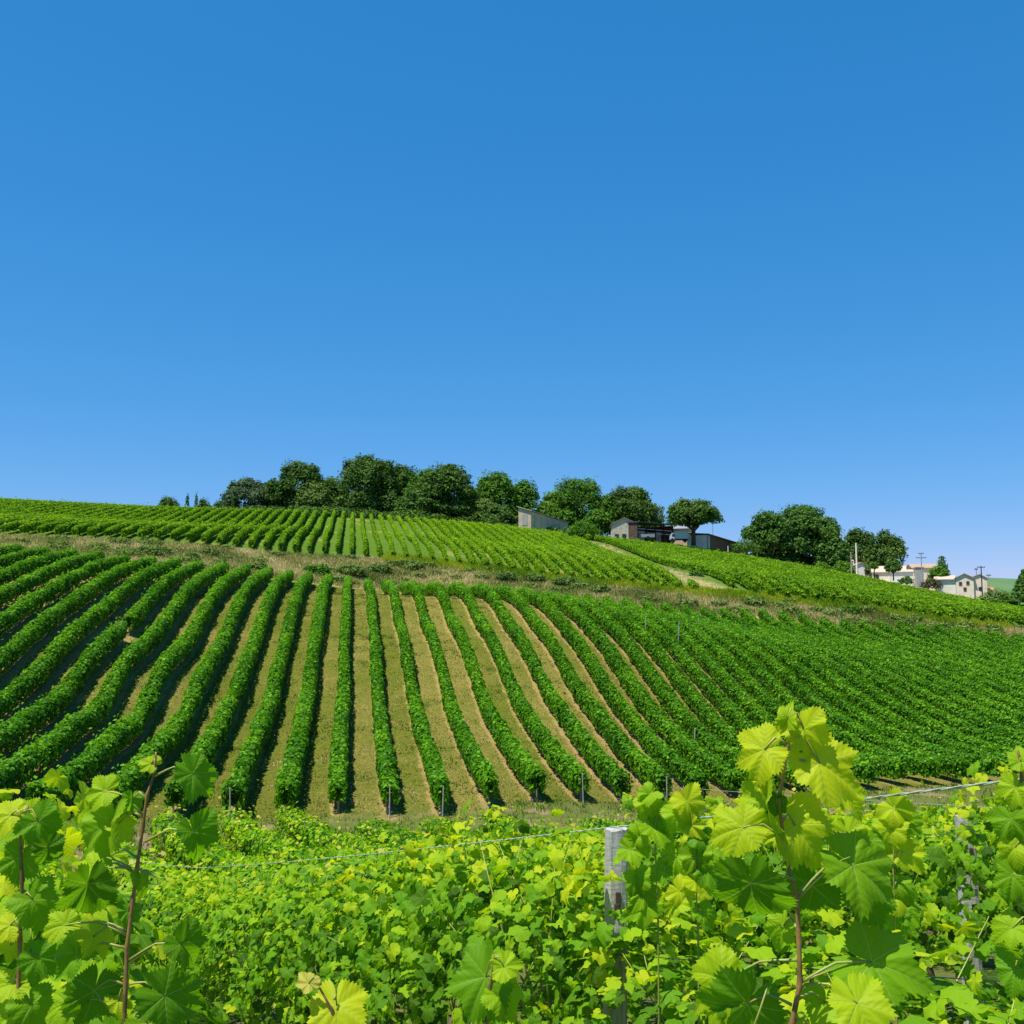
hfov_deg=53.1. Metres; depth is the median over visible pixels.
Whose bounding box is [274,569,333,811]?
vine row
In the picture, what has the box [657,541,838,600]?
vine row
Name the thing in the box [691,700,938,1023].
grapevine
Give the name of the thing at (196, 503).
cypress
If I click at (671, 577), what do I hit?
vine row
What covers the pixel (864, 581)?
vine row
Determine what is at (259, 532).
vine row
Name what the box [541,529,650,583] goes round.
vine row
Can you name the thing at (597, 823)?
vine row
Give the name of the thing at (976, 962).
wooden post
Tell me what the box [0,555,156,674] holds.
vine row
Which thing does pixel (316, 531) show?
vine row
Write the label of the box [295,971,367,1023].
grapevine
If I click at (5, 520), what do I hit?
vine row
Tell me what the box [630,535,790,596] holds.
vine row
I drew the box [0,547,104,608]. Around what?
vine row
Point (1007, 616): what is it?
vine row
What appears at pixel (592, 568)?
vine row
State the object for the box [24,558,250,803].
vine row
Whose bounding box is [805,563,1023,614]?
vine row
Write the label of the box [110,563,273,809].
vine row
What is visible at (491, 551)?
vine row
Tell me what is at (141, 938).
grapevine
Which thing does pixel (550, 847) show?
grapevine
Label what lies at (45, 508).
vine row
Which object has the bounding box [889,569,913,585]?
house
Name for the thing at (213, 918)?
grapevine
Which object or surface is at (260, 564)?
shrub
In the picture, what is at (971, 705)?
vine row
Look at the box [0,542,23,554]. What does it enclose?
vine row
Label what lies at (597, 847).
grapevine
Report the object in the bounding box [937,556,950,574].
conifer
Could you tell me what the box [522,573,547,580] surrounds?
shrub
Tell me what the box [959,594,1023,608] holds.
vine row
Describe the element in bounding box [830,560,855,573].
bush
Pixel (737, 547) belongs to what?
bush
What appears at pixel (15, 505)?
vine row
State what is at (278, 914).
grapevine
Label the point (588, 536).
vine row
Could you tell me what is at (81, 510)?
vine row
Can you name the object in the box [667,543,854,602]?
vine row
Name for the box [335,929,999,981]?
trellis wire
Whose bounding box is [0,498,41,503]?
vine row
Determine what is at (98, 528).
vine row
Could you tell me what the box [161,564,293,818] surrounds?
vine row
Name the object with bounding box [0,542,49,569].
vine row
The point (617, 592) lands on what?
dry grass
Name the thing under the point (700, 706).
vine row
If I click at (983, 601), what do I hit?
vine row
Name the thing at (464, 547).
vine row
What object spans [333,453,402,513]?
tree
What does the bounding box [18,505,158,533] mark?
vine row
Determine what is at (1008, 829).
grapevine
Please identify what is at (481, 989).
grapevine
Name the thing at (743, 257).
sky
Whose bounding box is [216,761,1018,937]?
vine row
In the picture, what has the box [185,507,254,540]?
vine row
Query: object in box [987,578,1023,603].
hill
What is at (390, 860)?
grapevine
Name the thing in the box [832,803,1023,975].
grapevine
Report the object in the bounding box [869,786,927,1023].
grapevine
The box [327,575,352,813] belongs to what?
vine row
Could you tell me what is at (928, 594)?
vine row
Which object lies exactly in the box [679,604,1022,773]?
vine row
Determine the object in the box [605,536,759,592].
vine row
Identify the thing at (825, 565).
bush
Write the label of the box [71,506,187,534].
vine row
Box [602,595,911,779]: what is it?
vine row
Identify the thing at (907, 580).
bush
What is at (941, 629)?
vine row
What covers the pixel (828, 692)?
vine row
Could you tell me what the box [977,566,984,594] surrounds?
utility pole
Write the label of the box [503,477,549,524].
tree
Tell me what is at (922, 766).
vine row
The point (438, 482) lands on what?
tree
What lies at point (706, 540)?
farm building
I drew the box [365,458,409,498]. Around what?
tree
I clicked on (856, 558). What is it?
utility pole
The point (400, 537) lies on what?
vine row
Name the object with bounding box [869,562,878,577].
tree
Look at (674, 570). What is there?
path grass
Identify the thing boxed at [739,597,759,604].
shrub
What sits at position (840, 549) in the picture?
tree
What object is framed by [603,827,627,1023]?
wooden post
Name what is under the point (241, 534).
vine row
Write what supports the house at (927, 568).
on the ground at (258, 803)
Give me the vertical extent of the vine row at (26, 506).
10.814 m
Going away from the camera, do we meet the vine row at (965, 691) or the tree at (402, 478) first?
the vine row at (965, 691)
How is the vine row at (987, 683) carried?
on the ground at (258, 803)
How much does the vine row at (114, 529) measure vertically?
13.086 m
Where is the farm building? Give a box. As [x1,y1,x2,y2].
[687,533,747,553]
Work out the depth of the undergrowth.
219.53 m
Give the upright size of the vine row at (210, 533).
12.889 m
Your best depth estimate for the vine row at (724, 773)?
65.55 m
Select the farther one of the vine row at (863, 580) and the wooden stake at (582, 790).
the vine row at (863, 580)
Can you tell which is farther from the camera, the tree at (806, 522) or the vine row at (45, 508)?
the tree at (806, 522)
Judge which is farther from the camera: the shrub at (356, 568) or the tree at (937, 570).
the tree at (937, 570)
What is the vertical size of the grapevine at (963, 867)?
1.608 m
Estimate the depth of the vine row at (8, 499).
185.19 m
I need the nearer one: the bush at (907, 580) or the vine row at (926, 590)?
the vine row at (926, 590)
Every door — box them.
[522,514,526,524]
[707,535,709,547]
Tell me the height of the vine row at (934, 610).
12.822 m
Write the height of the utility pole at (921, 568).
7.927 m
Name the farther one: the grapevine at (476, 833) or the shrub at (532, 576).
the shrub at (532, 576)
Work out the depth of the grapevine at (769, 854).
6.25 m
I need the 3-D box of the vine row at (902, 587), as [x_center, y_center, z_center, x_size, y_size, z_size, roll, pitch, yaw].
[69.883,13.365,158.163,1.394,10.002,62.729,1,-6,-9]
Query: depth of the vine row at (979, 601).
171.52 m
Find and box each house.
[852,560,871,577]
[871,566,905,580]
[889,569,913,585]
[906,564,936,589]
[934,573,987,598]
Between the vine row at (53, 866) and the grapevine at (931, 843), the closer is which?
the grapevine at (931, 843)
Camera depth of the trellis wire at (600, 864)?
10.03 m
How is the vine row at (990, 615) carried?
on the ground at (258, 803)
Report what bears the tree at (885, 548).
on the ground at (258, 803)
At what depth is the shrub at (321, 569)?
124.06 m
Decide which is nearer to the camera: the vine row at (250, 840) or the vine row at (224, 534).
the vine row at (250, 840)
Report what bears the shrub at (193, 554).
on the ground at (258, 803)
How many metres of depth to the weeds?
129.42 m
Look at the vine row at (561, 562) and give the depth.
150.43 m
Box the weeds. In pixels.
[379,550,1015,631]
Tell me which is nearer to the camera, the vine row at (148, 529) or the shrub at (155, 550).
the shrub at (155, 550)
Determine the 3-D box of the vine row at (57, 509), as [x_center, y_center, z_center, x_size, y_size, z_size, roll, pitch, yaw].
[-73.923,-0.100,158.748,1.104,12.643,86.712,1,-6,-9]
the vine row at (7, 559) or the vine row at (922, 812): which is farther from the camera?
the vine row at (7, 559)
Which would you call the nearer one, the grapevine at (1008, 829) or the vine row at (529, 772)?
the grapevine at (1008, 829)
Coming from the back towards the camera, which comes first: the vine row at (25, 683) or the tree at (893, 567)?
the tree at (893, 567)
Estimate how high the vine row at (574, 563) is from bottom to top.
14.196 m
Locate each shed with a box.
[517,506,569,534]
[611,521,673,543]
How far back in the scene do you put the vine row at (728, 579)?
156.06 m
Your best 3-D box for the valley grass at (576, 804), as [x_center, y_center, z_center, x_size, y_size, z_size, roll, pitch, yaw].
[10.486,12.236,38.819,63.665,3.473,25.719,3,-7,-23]
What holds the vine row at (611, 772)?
on the ground at (258, 803)
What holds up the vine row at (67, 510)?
on the ground at (258, 803)
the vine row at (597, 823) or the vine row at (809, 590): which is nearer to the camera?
the vine row at (597, 823)
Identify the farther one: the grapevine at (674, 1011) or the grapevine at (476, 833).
the grapevine at (476, 833)
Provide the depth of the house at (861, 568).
225.88 m
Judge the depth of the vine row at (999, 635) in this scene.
117.81 m
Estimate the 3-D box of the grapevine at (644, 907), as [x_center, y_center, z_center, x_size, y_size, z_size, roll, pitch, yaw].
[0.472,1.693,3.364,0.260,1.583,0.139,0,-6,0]
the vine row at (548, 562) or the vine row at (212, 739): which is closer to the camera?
the vine row at (212, 739)
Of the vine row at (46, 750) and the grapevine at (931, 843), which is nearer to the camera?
the grapevine at (931, 843)
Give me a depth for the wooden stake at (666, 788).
48.66 m
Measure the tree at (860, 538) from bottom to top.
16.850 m
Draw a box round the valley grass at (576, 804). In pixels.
[59,782,999,866]
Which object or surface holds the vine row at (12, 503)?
on the ground at (258, 803)
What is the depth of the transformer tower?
195.92 m
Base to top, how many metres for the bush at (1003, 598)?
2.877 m
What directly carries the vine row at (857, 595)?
on the ground at (258, 803)
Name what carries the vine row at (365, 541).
on the ground at (258, 803)
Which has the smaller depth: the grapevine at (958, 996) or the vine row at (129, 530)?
the grapevine at (958, 996)
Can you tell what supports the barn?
on the ground at (258, 803)
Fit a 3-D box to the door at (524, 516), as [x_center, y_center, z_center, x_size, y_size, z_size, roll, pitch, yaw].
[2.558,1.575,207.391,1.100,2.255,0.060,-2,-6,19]
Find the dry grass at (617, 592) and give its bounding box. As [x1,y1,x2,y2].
[0,532,1023,638]
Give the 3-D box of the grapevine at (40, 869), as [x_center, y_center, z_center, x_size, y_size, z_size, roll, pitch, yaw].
[-1.757,2.058,3.254,1.208,1.918,1.455,3,-7,-28]
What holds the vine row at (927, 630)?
on the ground at (258, 803)
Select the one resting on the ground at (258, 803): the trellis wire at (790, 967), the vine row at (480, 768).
the vine row at (480, 768)
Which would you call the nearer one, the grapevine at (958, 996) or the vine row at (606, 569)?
the grapevine at (958, 996)
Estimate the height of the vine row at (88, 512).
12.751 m
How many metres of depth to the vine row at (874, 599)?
133.94 m
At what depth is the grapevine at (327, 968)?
6.24 m
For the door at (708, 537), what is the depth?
201.20 m
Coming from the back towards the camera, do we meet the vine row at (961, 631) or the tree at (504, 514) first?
the tree at (504, 514)
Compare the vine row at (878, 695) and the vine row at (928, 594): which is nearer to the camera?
the vine row at (878, 695)
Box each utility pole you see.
[855,543,857,574]
[916,553,923,587]
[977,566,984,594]
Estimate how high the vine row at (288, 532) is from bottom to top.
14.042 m
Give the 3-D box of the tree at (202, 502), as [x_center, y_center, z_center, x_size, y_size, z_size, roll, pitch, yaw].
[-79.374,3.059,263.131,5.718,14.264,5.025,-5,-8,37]
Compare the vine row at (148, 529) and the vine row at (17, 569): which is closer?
the vine row at (17, 569)
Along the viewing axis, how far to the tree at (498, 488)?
239.49 m
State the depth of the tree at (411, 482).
239.15 m
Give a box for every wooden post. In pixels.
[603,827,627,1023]
[955,815,988,1023]
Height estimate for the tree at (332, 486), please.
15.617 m
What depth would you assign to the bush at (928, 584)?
183.16 m
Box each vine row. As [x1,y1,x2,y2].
[0,496,32,501]
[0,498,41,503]
[0,498,47,505]
[0,498,61,508]
[0,499,69,510]
[0,500,81,512]
[0,500,88,513]
[0,501,136,528]
[0,502,121,515]
[0,502,150,531]
[0,504,129,519]
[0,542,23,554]
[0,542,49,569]
[0,543,78,585]
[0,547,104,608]
[0,550,130,635]
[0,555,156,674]
[0,555,182,721]
[0,559,203,758]
[0,559,228,799]
[2,502,109,515]
[5,501,101,514]
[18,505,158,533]
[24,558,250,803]
[36,505,170,532]
[37,810,203,976]
[54,504,181,534]
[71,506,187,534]
[71,809,416,943]
[87,507,198,535]
[103,506,207,535]
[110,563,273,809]
[120,505,217,537]
[137,506,227,537]
[149,786,656,905]
[153,506,236,538]
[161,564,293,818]
[170,507,245,539]
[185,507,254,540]
[201,507,264,541]
[216,508,273,543]
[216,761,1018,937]
[219,570,313,812]
[231,507,282,545]
[248,509,291,546]
[263,508,300,548]
[271,780,994,860]
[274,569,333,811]
[277,508,309,549]
[292,510,317,550]
[307,510,327,551]
[321,509,335,551]
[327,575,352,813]
[335,511,344,552]
[349,512,354,552]
[352,795,986,850]
[360,512,368,554]
[363,577,400,813]
[369,513,381,555]
[378,513,394,554]
[381,578,450,815]
[386,514,407,556]
[395,515,421,557]
[399,577,499,806]
[404,515,434,559]
[413,516,447,560]
[416,787,982,842]
[418,578,547,802]
[422,515,461,563]
[431,518,476,563]
[436,580,590,800]
[440,517,489,564]
[448,518,502,565]
[454,580,633,801]
[458,520,516,568]
[468,521,531,570]
[475,583,672,802]
[476,521,545,573]
[479,802,988,837]
[485,523,559,575]
[494,523,575,575]
[500,585,711,798]
[503,524,589,577]
[512,524,604,578]
[523,526,620,579]
[528,587,746,798]
[532,527,635,581]
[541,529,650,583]
[547,591,810,790]
[551,528,666,584]
[562,591,783,790]
[565,592,804,760]
[573,535,682,586]
[579,800,991,831]
[584,593,877,784]
[585,533,591,538]
[594,534,736,585]
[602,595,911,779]
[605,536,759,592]
[616,536,776,595]
[621,597,941,777]
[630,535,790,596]
[635,538,808,598]
[641,598,970,778]
[643,771,1010,823]
[651,541,822,600]
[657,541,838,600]
[659,593,1000,777]
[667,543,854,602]
[676,544,868,603]
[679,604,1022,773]
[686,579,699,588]
[687,545,883,606]
[696,545,897,608]
[700,603,1017,755]
[706,547,912,610]
[707,770,1009,820]
[718,550,927,613]
[719,607,1023,748]
[727,552,941,616]
[738,607,1023,743]
[740,552,958,618]
[749,555,972,619]
[756,605,1023,730]
[760,557,986,621]
[772,559,1001,621]
[777,610,1023,722]
[786,561,1015,622]
[796,562,1023,622]
[797,613,1023,711]
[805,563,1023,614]
[818,567,1023,610]
[818,616,1023,702]
[830,568,1023,609]
[831,798,992,817]
[839,618,1023,691]
[841,569,1017,609]
[856,574,934,595]
[857,620,1023,685]
[865,576,940,597]
[875,620,1023,677]
[879,579,942,598]
[890,581,962,601]
[895,621,1023,670]
[905,584,984,603]
[914,620,1023,665]
[919,587,995,606]
[932,621,1023,659]
[934,590,1020,609]
[947,592,1022,609]
[951,624,1023,653]
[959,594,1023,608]
[969,626,1023,650]
[989,626,1023,645]
[1009,632,1023,642]
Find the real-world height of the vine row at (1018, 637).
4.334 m
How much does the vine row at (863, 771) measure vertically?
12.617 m
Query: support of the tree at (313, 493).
on the ground at (258, 803)
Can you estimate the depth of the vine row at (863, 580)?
179.18 m
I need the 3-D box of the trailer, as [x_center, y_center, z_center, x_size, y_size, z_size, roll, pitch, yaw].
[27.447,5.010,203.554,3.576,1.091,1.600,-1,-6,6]
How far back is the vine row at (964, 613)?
132.09 m
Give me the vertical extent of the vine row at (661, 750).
12.759 m
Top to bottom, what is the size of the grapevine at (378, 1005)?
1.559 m
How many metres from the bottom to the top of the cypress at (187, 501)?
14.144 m
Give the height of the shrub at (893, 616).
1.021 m
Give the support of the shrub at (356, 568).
on the ground at (258, 803)
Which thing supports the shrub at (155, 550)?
on the ground at (258, 803)
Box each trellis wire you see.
[128,778,1018,867]
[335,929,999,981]
[388,822,990,935]
[678,787,1009,809]
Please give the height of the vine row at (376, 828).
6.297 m
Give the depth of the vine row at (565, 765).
61.49 m
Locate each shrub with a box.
[135,544,166,555]
[183,552,201,557]
[248,560,267,568]
[303,563,333,573]
[334,562,371,575]
[368,562,394,573]
[408,560,425,567]
[494,570,520,579]
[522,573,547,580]
[552,574,580,585]
[588,584,611,591]
[688,570,704,575]
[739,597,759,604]
[836,604,862,613]
[887,613,903,619]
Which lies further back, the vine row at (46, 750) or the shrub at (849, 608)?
the shrub at (849, 608)
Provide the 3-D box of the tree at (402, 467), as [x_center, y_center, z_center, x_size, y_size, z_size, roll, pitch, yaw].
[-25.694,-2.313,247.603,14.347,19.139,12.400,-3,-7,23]
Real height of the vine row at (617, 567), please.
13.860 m
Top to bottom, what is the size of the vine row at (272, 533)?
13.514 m
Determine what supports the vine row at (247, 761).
on the ground at (258, 803)
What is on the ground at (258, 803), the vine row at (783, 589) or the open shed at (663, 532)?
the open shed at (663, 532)
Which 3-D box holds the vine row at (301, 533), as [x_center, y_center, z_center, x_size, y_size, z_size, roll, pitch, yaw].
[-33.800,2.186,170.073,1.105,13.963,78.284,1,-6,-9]
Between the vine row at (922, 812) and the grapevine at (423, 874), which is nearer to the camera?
the grapevine at (423, 874)
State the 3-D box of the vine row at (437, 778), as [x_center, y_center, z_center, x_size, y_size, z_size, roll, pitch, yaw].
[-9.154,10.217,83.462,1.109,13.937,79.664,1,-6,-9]
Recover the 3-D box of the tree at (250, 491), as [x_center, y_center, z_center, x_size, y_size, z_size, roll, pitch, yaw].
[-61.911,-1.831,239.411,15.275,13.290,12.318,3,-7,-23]
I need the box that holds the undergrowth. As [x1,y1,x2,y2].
[240,502,806,564]
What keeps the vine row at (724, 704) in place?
on the ground at (258, 803)
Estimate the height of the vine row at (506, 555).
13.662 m
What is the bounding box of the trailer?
[641,534,658,539]
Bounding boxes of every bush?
[566,518,599,535]
[730,538,759,552]
[811,561,831,568]
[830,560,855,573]
[897,576,914,584]
[919,577,943,588]
[977,587,1014,603]
[996,592,1019,604]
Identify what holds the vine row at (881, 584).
on the ground at (258, 803)
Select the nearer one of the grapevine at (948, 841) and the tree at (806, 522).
the grapevine at (948, 841)
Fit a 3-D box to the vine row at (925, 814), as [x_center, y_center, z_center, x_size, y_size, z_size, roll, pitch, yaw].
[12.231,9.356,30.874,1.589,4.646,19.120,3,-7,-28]
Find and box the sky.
[0,0,1023,578]
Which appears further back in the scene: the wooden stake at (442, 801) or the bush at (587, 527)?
the bush at (587, 527)
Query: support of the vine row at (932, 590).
on the ground at (258, 803)
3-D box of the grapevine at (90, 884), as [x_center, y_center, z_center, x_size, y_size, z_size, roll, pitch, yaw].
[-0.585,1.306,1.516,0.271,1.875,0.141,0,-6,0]
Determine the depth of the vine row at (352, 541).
146.32 m
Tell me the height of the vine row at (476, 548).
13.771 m
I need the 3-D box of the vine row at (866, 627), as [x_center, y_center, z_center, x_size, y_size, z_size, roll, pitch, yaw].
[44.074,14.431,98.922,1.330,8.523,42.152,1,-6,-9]
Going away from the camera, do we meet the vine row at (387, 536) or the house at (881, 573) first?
the vine row at (387, 536)
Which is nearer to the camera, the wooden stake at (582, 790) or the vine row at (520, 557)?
the wooden stake at (582, 790)
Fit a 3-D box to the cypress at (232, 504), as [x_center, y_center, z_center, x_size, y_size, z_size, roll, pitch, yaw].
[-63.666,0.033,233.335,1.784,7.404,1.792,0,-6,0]
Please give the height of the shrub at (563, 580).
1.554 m
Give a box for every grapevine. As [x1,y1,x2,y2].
[0,769,229,1023]
[0,797,66,1023]
[18,836,137,1008]
[41,751,220,1023]
[129,876,237,987]
[139,867,265,980]
[151,871,298,1015]
[178,870,315,1023]
[195,871,380,1023]
[228,846,426,1023]
[265,861,519,1023]
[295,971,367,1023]
[324,823,600,1023]
[374,847,457,930]
[381,800,726,1023]
[394,838,511,961]
[438,814,565,948]
[443,945,525,1023]
[473,817,652,1009]
[521,831,720,992]
[521,899,807,1023]
[593,792,809,1023]
[616,781,687,1023]
[648,837,699,924]
[659,782,723,1023]
[664,788,933,988]
[686,905,1023,1023]
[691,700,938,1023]
[701,813,842,966]
[744,805,923,957]
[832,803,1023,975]
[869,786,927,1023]
[915,761,1023,988]
[915,793,1023,945]
[987,746,1023,1000]
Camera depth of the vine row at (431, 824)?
36.77 m
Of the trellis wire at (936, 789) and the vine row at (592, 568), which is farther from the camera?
the vine row at (592, 568)
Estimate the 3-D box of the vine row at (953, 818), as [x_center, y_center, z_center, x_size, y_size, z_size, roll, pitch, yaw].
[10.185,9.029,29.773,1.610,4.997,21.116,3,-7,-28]
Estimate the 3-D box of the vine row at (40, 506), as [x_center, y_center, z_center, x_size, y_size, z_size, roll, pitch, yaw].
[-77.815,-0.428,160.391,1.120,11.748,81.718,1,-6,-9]
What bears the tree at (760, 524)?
on the ground at (258, 803)
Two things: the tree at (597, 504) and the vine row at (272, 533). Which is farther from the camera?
the tree at (597, 504)
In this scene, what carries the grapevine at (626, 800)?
on the ground at (258, 803)
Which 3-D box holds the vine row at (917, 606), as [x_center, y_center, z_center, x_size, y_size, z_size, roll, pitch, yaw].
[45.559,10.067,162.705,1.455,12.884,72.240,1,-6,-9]
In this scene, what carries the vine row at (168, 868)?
on the ground at (258, 803)
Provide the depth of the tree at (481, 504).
226.71 m
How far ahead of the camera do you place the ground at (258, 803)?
63.70 m
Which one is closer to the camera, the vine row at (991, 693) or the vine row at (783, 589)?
the vine row at (991, 693)
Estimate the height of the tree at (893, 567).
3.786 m
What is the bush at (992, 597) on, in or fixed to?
on the ground at (258, 803)
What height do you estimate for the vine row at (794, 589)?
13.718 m
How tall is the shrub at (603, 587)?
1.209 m
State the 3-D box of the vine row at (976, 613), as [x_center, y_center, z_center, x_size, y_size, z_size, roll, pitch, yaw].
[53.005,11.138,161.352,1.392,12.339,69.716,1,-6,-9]
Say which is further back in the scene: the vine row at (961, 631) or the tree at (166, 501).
the tree at (166, 501)
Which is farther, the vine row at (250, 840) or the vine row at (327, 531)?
the vine row at (327, 531)
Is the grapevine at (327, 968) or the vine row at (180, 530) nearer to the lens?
the grapevine at (327, 968)
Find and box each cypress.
[184,493,189,506]
[194,492,198,506]
[231,496,234,507]
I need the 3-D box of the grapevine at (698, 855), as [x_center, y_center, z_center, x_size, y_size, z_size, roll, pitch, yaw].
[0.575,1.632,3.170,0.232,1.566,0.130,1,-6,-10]
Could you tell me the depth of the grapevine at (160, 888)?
11.36 m
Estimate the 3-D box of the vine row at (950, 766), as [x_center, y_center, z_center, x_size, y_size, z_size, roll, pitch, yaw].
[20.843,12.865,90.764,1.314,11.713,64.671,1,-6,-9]
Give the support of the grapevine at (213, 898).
on the ground at (258, 803)
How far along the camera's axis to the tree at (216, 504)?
250.79 m
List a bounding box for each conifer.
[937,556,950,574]
[1006,569,1023,602]
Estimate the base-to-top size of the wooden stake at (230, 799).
1.671 m
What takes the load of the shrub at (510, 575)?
on the ground at (258, 803)
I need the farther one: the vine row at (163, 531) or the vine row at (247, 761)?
the vine row at (163, 531)
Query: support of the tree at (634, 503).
on the ground at (258, 803)
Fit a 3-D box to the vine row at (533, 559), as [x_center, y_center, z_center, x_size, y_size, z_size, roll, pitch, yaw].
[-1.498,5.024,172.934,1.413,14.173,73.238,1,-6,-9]
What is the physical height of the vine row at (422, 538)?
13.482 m
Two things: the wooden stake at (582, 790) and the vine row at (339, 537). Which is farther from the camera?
the vine row at (339, 537)
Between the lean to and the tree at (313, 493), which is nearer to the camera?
the lean to
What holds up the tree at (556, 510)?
on the ground at (258, 803)
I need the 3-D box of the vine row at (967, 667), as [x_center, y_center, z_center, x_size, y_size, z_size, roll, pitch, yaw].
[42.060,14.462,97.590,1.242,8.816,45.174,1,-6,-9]
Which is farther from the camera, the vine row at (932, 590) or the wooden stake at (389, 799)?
the vine row at (932, 590)
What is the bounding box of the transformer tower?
[914,567,923,587]
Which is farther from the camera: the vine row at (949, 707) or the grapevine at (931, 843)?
the vine row at (949, 707)
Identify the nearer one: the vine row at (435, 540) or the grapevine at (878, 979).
the grapevine at (878, 979)
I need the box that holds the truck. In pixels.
[669,531,688,542]
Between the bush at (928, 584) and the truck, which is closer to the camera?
the bush at (928, 584)
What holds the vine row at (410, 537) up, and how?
on the ground at (258, 803)
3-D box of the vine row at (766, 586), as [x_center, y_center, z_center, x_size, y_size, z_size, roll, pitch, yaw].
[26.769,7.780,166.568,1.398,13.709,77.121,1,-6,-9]
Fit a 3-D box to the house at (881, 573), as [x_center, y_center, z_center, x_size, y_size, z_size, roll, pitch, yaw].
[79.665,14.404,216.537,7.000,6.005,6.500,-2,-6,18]
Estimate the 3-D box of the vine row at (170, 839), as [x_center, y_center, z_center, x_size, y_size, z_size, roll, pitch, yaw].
[-5.513,7.782,24.191,1.633,5.790,29.090,3,-7,-28]
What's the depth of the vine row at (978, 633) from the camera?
116.10 m
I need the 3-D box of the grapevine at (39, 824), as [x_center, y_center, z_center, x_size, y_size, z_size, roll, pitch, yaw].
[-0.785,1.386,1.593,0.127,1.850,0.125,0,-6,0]
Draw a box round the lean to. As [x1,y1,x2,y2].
[670,525,691,545]
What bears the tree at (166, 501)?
on the ground at (258, 803)
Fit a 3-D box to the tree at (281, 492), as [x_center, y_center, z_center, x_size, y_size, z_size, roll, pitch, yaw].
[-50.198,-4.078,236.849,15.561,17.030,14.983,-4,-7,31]
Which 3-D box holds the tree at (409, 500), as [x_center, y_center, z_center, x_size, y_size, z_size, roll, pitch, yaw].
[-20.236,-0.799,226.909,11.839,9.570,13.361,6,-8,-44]
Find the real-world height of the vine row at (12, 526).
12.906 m
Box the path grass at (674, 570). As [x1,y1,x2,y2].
[588,540,770,605]
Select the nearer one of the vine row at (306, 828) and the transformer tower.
the vine row at (306, 828)
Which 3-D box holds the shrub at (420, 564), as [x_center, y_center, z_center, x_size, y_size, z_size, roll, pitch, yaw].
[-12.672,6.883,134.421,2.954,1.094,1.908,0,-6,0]
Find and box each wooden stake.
[229,788,230,812]
[389,785,390,817]
[442,786,443,816]
[582,773,583,804]
[666,776,667,797]
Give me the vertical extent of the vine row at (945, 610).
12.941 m
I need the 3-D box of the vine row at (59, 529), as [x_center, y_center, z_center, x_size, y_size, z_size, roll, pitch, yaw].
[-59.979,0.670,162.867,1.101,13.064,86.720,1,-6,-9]
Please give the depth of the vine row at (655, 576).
145.20 m
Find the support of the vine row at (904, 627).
on the ground at (258, 803)
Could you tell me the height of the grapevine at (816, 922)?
1.742 m
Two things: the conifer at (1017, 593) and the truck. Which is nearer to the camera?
the conifer at (1017, 593)
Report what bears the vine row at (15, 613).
on the ground at (258, 803)
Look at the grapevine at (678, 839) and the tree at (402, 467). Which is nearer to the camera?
the grapevine at (678, 839)
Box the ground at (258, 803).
[0,515,1023,1023]
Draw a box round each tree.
[158,495,180,506]
[198,497,211,507]
[210,500,227,507]
[215,476,272,508]
[262,458,333,509]
[294,480,333,507]
[322,472,350,508]
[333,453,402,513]
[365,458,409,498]
[391,487,451,521]
[393,462,418,480]
[403,468,451,507]
[405,460,481,520]
[458,496,497,521]
[475,469,518,522]
[480,504,517,525]
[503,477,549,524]
[536,475,621,541]
[544,496,580,526]
[600,480,666,535]
[665,497,725,545]
[737,507,805,563]
[756,502,855,565]
[811,526,853,569]
[843,527,872,563]
[863,529,908,575]
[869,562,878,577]
[884,560,902,580]
[926,565,949,581]
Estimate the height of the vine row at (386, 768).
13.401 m
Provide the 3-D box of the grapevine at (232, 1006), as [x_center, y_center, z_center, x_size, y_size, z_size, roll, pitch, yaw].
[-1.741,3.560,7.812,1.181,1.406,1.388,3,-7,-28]
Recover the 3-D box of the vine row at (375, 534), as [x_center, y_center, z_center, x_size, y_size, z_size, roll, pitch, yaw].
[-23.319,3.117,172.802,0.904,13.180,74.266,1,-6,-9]
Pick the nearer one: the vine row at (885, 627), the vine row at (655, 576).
the vine row at (885, 627)
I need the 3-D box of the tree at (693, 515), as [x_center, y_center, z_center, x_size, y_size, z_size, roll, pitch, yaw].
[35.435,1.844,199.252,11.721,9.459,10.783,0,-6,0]
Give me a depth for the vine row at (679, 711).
70.99 m
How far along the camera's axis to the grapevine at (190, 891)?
10.53 m
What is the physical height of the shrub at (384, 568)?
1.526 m
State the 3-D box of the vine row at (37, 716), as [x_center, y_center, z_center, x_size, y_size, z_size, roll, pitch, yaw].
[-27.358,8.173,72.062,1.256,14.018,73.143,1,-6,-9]
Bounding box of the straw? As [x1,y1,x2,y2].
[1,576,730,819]
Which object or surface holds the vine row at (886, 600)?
on the ground at (258, 803)
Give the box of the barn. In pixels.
[610,517,630,538]
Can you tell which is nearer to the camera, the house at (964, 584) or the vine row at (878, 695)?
the vine row at (878, 695)
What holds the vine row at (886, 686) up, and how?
on the ground at (258, 803)
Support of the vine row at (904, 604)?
on the ground at (258, 803)
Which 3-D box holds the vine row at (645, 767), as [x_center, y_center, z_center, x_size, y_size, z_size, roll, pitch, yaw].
[1.381,11.347,87.376,1.067,13.310,77.154,1,-6,-9]

